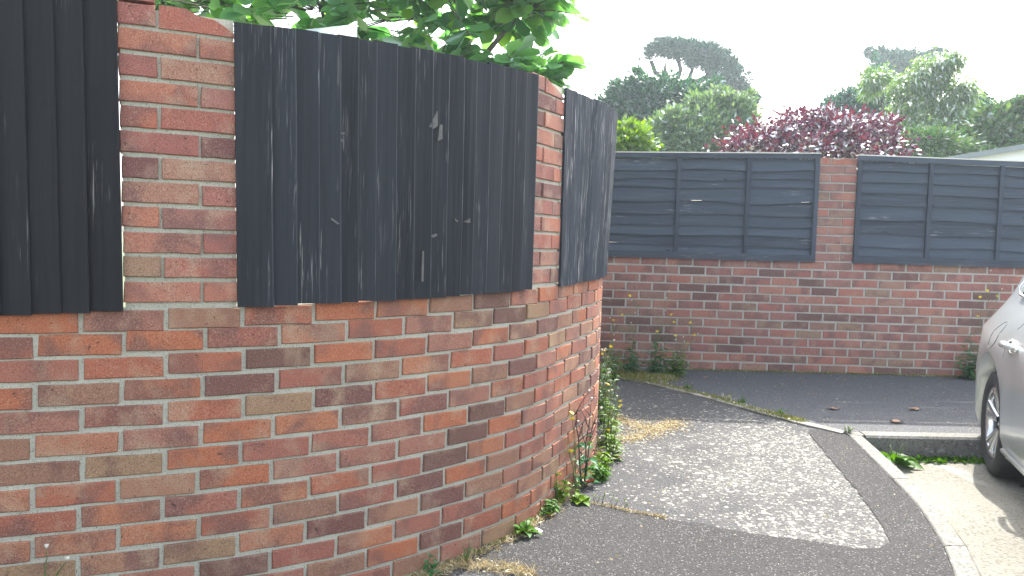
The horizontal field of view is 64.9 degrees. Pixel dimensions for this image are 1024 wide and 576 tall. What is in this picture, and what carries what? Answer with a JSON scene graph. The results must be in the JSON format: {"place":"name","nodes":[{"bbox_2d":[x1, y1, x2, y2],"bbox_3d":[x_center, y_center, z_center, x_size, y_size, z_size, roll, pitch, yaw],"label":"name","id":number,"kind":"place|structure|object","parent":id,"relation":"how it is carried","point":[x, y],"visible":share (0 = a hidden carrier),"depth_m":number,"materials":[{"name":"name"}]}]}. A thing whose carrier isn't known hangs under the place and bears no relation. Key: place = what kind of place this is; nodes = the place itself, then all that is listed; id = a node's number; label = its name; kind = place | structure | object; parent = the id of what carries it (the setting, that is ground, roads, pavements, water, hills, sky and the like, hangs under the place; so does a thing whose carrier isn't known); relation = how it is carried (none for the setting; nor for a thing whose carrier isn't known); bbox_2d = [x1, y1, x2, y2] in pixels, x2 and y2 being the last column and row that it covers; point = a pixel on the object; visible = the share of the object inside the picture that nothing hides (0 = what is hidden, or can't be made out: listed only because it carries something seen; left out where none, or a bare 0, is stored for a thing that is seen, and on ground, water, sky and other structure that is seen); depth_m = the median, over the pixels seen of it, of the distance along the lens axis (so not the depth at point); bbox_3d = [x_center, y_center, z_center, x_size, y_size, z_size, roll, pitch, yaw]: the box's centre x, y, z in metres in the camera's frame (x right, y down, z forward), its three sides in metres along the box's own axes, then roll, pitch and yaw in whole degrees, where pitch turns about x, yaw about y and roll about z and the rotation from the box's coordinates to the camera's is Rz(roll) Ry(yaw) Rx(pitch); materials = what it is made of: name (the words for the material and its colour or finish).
{"place":"outdoors","nodes":[
{"label":"outdoors","id":0,"kind":"place"},
{"bbox_2d":[122,232,981,575],"bbox_3d":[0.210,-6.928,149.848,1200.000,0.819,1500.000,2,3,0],"label":"ground","id":1,"kind":"structure","parent":0,"point":[236,280],"depth_m":21.93,"materials":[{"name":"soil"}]},
{"bbox_2d":[0,0,602,575],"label":"curved wall","id":2,"kind":"structure","parent":1,"relation":"on","point":[182,414],"depth_m":2.55,"materials":[{"name":"brick"}]},
{"bbox_2d":[43,543,69,575],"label":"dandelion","id":3,"kind":"object","parent":2,"relation":"attached to","point":[66,557],"visible":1,"depth_m":2.32,"materials":[{"name":"green plant"}]},
{"bbox_2d":[0,0,122,315],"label":"fence panel","id":4,"kind":"object","parent":2,"relation":"attached to","point":[60,220],"visible":1,"depth_m":2.29,"materials":[{"name":"black wood"}]},
{"bbox_2d":[234,22,538,306],"bbox_3d":[-0.374,-0.406,2.893,1.274,0.915,0.142,-1,4,-42],"label":"fence panel","id":5,"kind":"object","parent":2,"relation":"attached to","point":[373,170],"visible":1,"depth_m":2.73,"materials":[{"name":"black wood"}]},
{"bbox_2d":[557,88,617,285],"bbox_3d":[0.431,-0.498,4.245,0.189,0.923,1.324,3,3,14],"label":"fence panel","id":6,"kind":"object","parent":2,"relation":"attached to","point":[589,134],"visible":1,"depth_m":3.87,"materials":[{"name":"black wood"}]},
{"bbox_2d":[306,21,356,36],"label":"shade sail","id":7,"kind":"structure","parent":1,"relation":"on","point":[349,29],"depth_m":4.61,"materials":[{"name":"fabric"}]},
{"bbox_2d":[117,0,591,94],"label":"magnolia tree","id":8,"kind":"object","parent":1,"relation":"on","point":[539,20],"visible":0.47,"depth_m":5.81,"materials":[{"name":"green plant"}]},
{"bbox_2d":[616,114,663,151],"bbox_3d":[1.347,-0.697,9.524,0.833,2.718,0.620,-1,4,-37],"label":"lime shrub","id":9,"kind":"object","parent":1,"relation":"on","point":[632,136],"visible":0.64,"depth_m":9.37,"materials":[{"name":"green plant"}]},
{"bbox_2d":[593,61,732,126],"bbox_3d":[3.688,-2.792,20.820,4.011,5.717,2.837,2,3,0],"label":"broadleaf tree","id":10,"kind":"object","parent":1,"relation":"on","point":[641,96],"visible":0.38,"depth_m":19.96,"materials":[{"name":"green plant"}]},
{"bbox_2d":[637,33,763,110],"bbox_3d":[7.560,-5.339,32.488,5.335,9.802,2.604,2,3,0],"label":"umbrella pine","id":11,"kind":"object","parent":1,"relation":"on","point":[710,56],"visible":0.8,"depth_m":32.12,"materials":[{"name":"green plant"}]},
{"bbox_2d":[644,83,767,200],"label":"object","id":12,"kind":"object","parent":1,"relation":"on","point":[697,122],"visible":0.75,"depth_m":15.49,"materials":[{"name":"green plant"}]},
{"bbox_2d":[599,157,1023,376],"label":"straight wall","id":13,"kind":"structure","parent":1,"relation":"on","point":[833,308],"depth_m":6.92,"materials":[{"name":"brick"}]},
{"bbox_2d":[608,151,820,261],"bbox_3d":[1.682,-0.711,6.909,1.846,0.932,0.063,2,3,2],"label":"fence panel","id":14,"kind":"object","parent":13,"relation":"attached to","point":[751,207],"visible":0.91,"depth_m":6.91,"materials":[{"name":"grey wood"}]},
{"bbox_2d":[852,154,1023,267],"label":"fence panel","id":15,"kind":"object","parent":13,"relation":"attached to","point":[933,211],"visible":1,"depth_m":6.83,"materials":[{"name":"grey wood"}]},
{"bbox_2d":[701,96,930,174],"bbox_3d":[3.703,-0.839,10.073,2.449,3.025,2.140,0,4,-34],"label":"purple smoke bush","id":16,"kind":"object","parent":1,"relation":"on","point":[831,135],"visible":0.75,"depth_m":9.79,"materials":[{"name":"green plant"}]},
{"bbox_2d":[812,49,898,253],"bbox_3d":[8.523,-2.707,19.387,2.929,5.914,2.138,2,3,0],"label":"conifer","id":17,"kind":"object","parent":1,"relation":"on","point":[843,97],"visible":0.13,"depth_m":19.05,"materials":[{"name":"green plant"}]},
{"bbox_2d":[857,43,950,107],"bbox_3d":[17.974,-5.884,37.240,4.259,10.809,2.698,2,3,0],"label":"dark pine","id":18,"kind":"object","parent":1,"relation":"on","point":[900,58],"visible":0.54,"depth_m":36.57,"materials":[{"name":"green plant"}]},
{"bbox_2d":[853,46,986,137],"bbox_3d":[8.489,-2.376,17.038,2.864,5.515,2.146,2,3,0],"label":"weeping tree","id":19,"kind":"object","parent":1,"relation":"on","point":[918,95],"visible":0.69,"depth_m":16.80,"materials":[{"name":"green plant"}]},
{"bbox_2d":[881,115,999,162],"bbox_3d":[7.634,-1.331,14.674,2.683,3.643,1.807,2,3,0],"label":"shrub","id":20,"kind":"object","parent":1,"relation":"on","point":[943,142],"visible":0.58,"depth_m":14.20,"materials":[{"name":"green plant"}]},
{"bbox_2d":[922,144,1023,166],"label":"outbuilding","id":21,"kind":"structure","parent":1,"relation":"on","point":[1015,152],"depth_m":10.86,"materials":[{"name":"white paint"}]},
{"bbox_2d":[968,90,994,115],"bbox_3d":[12.262,-2.602,21.864,2.292,5.649,1.629,0,4,-30],"label":"dark tree","id":22,"kind":"object","parent":1,"relation":"on","point":[981,98],"visible":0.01,"depth_m":21.38,"materials":[{"name":"green plant"}]},
{"bbox_2d":[958,92,1023,148],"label":"oak bush","id":23,"kind":"object","parent":1,"relation":"on","point":[1000,124],"visible":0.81,"depth_m":14.94,"materials":[{"name":"green plant"}]},
{"bbox_2d":[117,0,1023,231],"label":"sky","id":24,"kind":"structure","parent":0,"point":[798,51],"materials":[{"name":"white"}]},
{"bbox_2d":[418,379,950,575],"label":"footpath","id":25,"kind":"structure","parent":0,"point":[802,487],"depth_m":4.17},
{"bbox_2d":[423,553,442,575],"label":"ivy seedling","id":26,"kind":"object","parent":25,"relation":"on","point":[432,570],"visible":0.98,"depth_m":2.98,"materials":[{"name":"green plant"}]},
{"bbox_2d":[463,538,472,562],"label":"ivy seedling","id":27,"kind":"object","parent":25,"relation":"on","point":[467,554],"visible":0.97,"depth_m":3.10,"materials":[{"name":"green plant"}]},
{"bbox_2d":[417,553,556,575],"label":"dry grass","id":28,"kind":"structure","parent":25,"relation":"on","point":[515,568],"depth_m":3.04,"materials":[{"name":"plant"}]},
{"bbox_2d":[409,436,601,575],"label":"moss","id":29,"kind":"object","parent":25,"relation":"on","point":[536,517],"visible":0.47,"depth_m":3.30,"materials":[{"name":"green plant"}]},
{"bbox_2d":[406,447,606,575],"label":"dry weeds","id":30,"kind":"object","parent":25,"relation":"on","point":[570,491],"visible":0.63,"depth_m":3.31,"materials":[{"name":"plant"}]},
{"bbox_2d":[513,518,542,537],"bbox_3d":[0.052,1.006,3.365,0.165,0.088,0.157,3,3,14],"label":"dock","id":31,"kind":"object","parent":25,"relation":"on","point":[526,527],"visible":0.94,"depth_m":3.37,"materials":[{"name":"green plant"}]},
{"bbox_2d":[538,506,551,517],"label":"leafy weed","id":32,"kind":"object","parent":25,"relation":"on","point":[544,513],"visible":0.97,"depth_m":3.56,"materials":[{"name":"green plant"}]},
{"bbox_2d":[564,411,581,491],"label":"yellow weed","id":33,"kind":"object","parent":25,"relation":"on","point":[573,450],"visible":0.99,"depth_m":3.86,"materials":[{"name":"green plant"}]},
{"bbox_2d":[570,489,590,505],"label":"leafy weed","id":34,"kind":"object","parent":25,"relation":"on","point":[577,498],"visible":1,"depth_m":3.76,"materials":[{"name":"green plant"}]},
{"bbox_2d":[574,390,602,486],"bbox_3d":[0.356,0.747,3.982,0.181,0.499,0.163,2,3,0],"label":"sow thistle","id":35,"kind":"object","parent":25,"relation":"on","point":[584,458],"visible":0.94,"depth_m":3.98,"materials":[{"name":"green plant"}]},
{"bbox_2d":[588,462,611,482],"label":"leafy weed","id":36,"kind":"object","parent":25,"relation":"on","point":[600,474],"visible":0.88,"depth_m":4.07,"materials":[{"name":"green plant"}]},
{"bbox_2d":[593,450,615,473],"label":"leafy weed","id":37,"kind":"object","parent":25,"relation":"on","point":[604,460],"visible":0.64,"depth_m":4.22,"materials":[{"name":"green plant"}]},
{"bbox_2d":[598,349,614,422],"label":"leafy weed","id":38,"kind":"object","parent":25,"relation":"on","point":[601,416],"visible":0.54,"depth_m":5.20,"materials":[{"name":"green plant"}]},
{"bbox_2d":[598,350,614,409],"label":"hawkweed","id":39,"kind":"object","parent":25,"relation":"on","point":[603,376],"visible":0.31,"depth_m":5.47,"materials":[{"name":"green plant"}]},
{"bbox_2d":[597,339,620,430],"bbox_3d":[0.587,0.602,4.996,0.152,0.572,0.183,-1,4,-40],"label":"hawkweed","id":40,"kind":"object","parent":25,"relation":"on","point":[606,384],"visible":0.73,"depth_m":4.99,"materials":[{"name":"green plant"}]},
{"bbox_2d":[597,384,622,445],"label":"hawkweed","id":41,"kind":"object","parent":25,"relation":"on","point":[611,418],"visible":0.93,"depth_m":4.67,"materials":[{"name":"green plant"}]},
{"bbox_2d":[599,380,624,439],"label":"leafy weed","id":42,"kind":"object","parent":25,"relation":"on","point":[610,390],"visible":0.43,"depth_m":4.79,"materials":[{"name":"green plant"}]},
{"bbox_2d":[599,426,624,460],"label":"hawkweed","id":43,"kind":"object","parent":25,"relation":"on","point":[613,450],"visible":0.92,"depth_m":4.42,"materials":[{"name":"green plant"}]},
{"bbox_2d":[600,347,624,381],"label":"bushy weed","id":44,"kind":"object","parent":25,"relation":"on","point":[613,373],"visible":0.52,"depth_m":6.48,"materials":[{"name":"green plant"}]},
{"bbox_2d":[589,500,671,518],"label":"seam moss","id":45,"kind":"object","parent":25,"relation":"on","point":[639,512],"visible":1,"depth_m":3.64,"materials":[{"name":"plant"}]},
{"bbox_2d":[599,412,699,445],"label":"straw litter","id":46,"kind":"object","parent":25,"relation":"on","point":[666,424],"visible":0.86,"depth_m":5.09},
{"bbox_2d":[466,428,954,575],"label":"tarmac patch","id":47,"kind":"object","parent":25,"relation":"on","point":[579,539],"visible":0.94,"depth_m":3.28,"materials":[{"name":"grey asphalt"}]},
{"bbox_2d":[541,498,561,514],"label":"leafy weed","id":48,"kind":"object","parent":47,"relation":"on","point":[550,505],"visible":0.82,"depth_m":3.61,"materials":[{"name":"green plant"}]},
{"bbox_2d":[554,473,570,504],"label":"leafy weed","id":49,"kind":"object","parent":47,"relation":"on","point":[560,494],"visible":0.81,"depth_m":3.76,"materials":[{"name":"green plant"}]},
{"bbox_2d":[597,374,972,563],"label":"fallen leaves","id":50,"kind":"object","parent":47,"relation":"on","point":[744,478],"visible":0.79,"depth_m":4.44,"materials":[{"name":"plant"}]},
{"bbox_2d":[614,377,845,433],"bbox_3d":[1.485,0.844,5.848,0.115,0.114,2.016,-1,4,-37],"label":"edging strip","id":51,"kind":"object","parent":25,"relation":"on","point":[818,426],"visible":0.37,"depth_m":5.65,"materials":[{"name":"concrete"}]},
{"bbox_2d":[616,374,807,421],"bbox_3d":[1.417,0.797,6.003,0.216,0.080,1.814,-1,4,-37],"label":"edging moss","id":52,"kind":"object","parent":51,"relation":"on","point":[773,413],"visible":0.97,"depth_m":5.82,"materials":[{"name":"green plant"}]},
{"bbox_2d":[599,367,980,432],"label":"driveway","id":53,"kind":"structure","parent":0,"point":[861,402],"depth_m":6.04,"materials":[{"name":"grey asphalt"}]},
{"bbox_2d":[602,317,619,368],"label":"wall weed","id":54,"kind":"object","parent":53,"relation":"on","point":[611,344],"depth_m":6.83,"materials":[{"name":"green plant"}]},
{"bbox_2d":[621,295,637,370],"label":"wall weed","id":55,"kind":"object","parent":53,"relation":"on","point":[630,338],"depth_m":6.83,"materials":[{"name":"green plant"}]},
{"bbox_2d":[617,345,644,373],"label":"bushy weed","id":56,"kind":"object","parent":53,"relation":"on","point":[631,364],"visible":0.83,"depth_m":6.69,"materials":[{"name":"green plant"}]},
{"bbox_2d":[600,366,687,383],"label":"corner grass","id":57,"kind":"structure","parent":53,"relation":"on","point":[642,374],"depth_m":6.56,"materials":[{"name":"plant"}]},
{"bbox_2d":[643,341,670,374],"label":"bushy weed","id":58,"kind":"object","parent":53,"relation":"on","point":[656,368],"visible":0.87,"depth_m":6.65,"materials":[{"name":"green plant"}]},
{"bbox_2d":[644,291,675,369],"bbox_3d":[1.246,0.377,6.787,0.180,0.716,0.213,-1,4,-44],"label":"wall weed","id":59,"kind":"object","parent":53,"relation":"on","point":[654,342],"depth_m":6.80,"materials":[{"name":"green plant"}]},
{"bbox_2d":[660,349,692,377],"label":"bushy weed","id":60,"kind":"object","parent":53,"relation":"on","point":[677,370],"visible":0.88,"depth_m":6.65,"materials":[{"name":"green plant"}]},
{"bbox_2d":[664,321,698,371],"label":"wall weed","id":61,"kind":"object","parent":53,"relation":"on","point":[680,355],"depth_m":6.72,"materials":[{"name":"green plant"}]},
{"bbox_2d":[662,367,974,377],"bbox_3d":[2.853,0.733,6.926,3.241,0.070,0.098,2,3,2],"label":"wall foot moss","id":62,"kind":"object","parent":53,"relation":"on","point":[745,370],"depth_m":6.93,"materials":[{"name":"green plant"}]},
{"bbox_2d":[953,334,978,379],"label":"bushy weed","id":63,"kind":"object","parent":53,"relation":"on","point":[969,373],"visible":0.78,"depth_m":6.75,"materials":[{"name":"green plant"}]},
{"bbox_2d":[976,270,1002,333],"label":"wiry weed","id":64,"kind":"object","parent":53,"relation":"on","point":[987,290],"visible":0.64,"depth_m":6.79,"materials":[{"name":"green plant"}]},
{"bbox_2d":[893,460,1023,575],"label":"road","id":65,"kind":"structure","parent":0,"point":[980,507],"depth_m":3.84,"materials":[{"name":"concrete"}]},
{"bbox_2d":[881,443,924,469],"bbox_3d":[2.290,0.993,4.800,0.262,0.151,0.254,2,3,0],"label":"plantain","id":66,"kind":"object","parent":65,"relation":"on","point":[899,458],"visible":0.88,"depth_m":4.77,"materials":[{"name":"green plant"}]},
{"bbox_2d":[845,431,982,575],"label":"kerb","id":67,"kind":"structure","parent":65,"relation":"on","point":[873,445],"depth_m":4.83,"materials":[{"name":"concrete"}]},
{"bbox_2d":[904,453,985,464],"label":"gutter weeds","id":68,"kind":"object","parent":65,"relation":"on","point":[937,459],"visible":0.78,"depth_m":4.89,"materials":[{"name":"green plant"}]},
{"bbox_2d":[975,276,1023,486],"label":"parked car","id":69,"kind":"object","parent":65,"relation":"on","point":[999,393],"visible":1,"depth_m":4.46,"materials":[{"name":"silver metal"}]}
]}

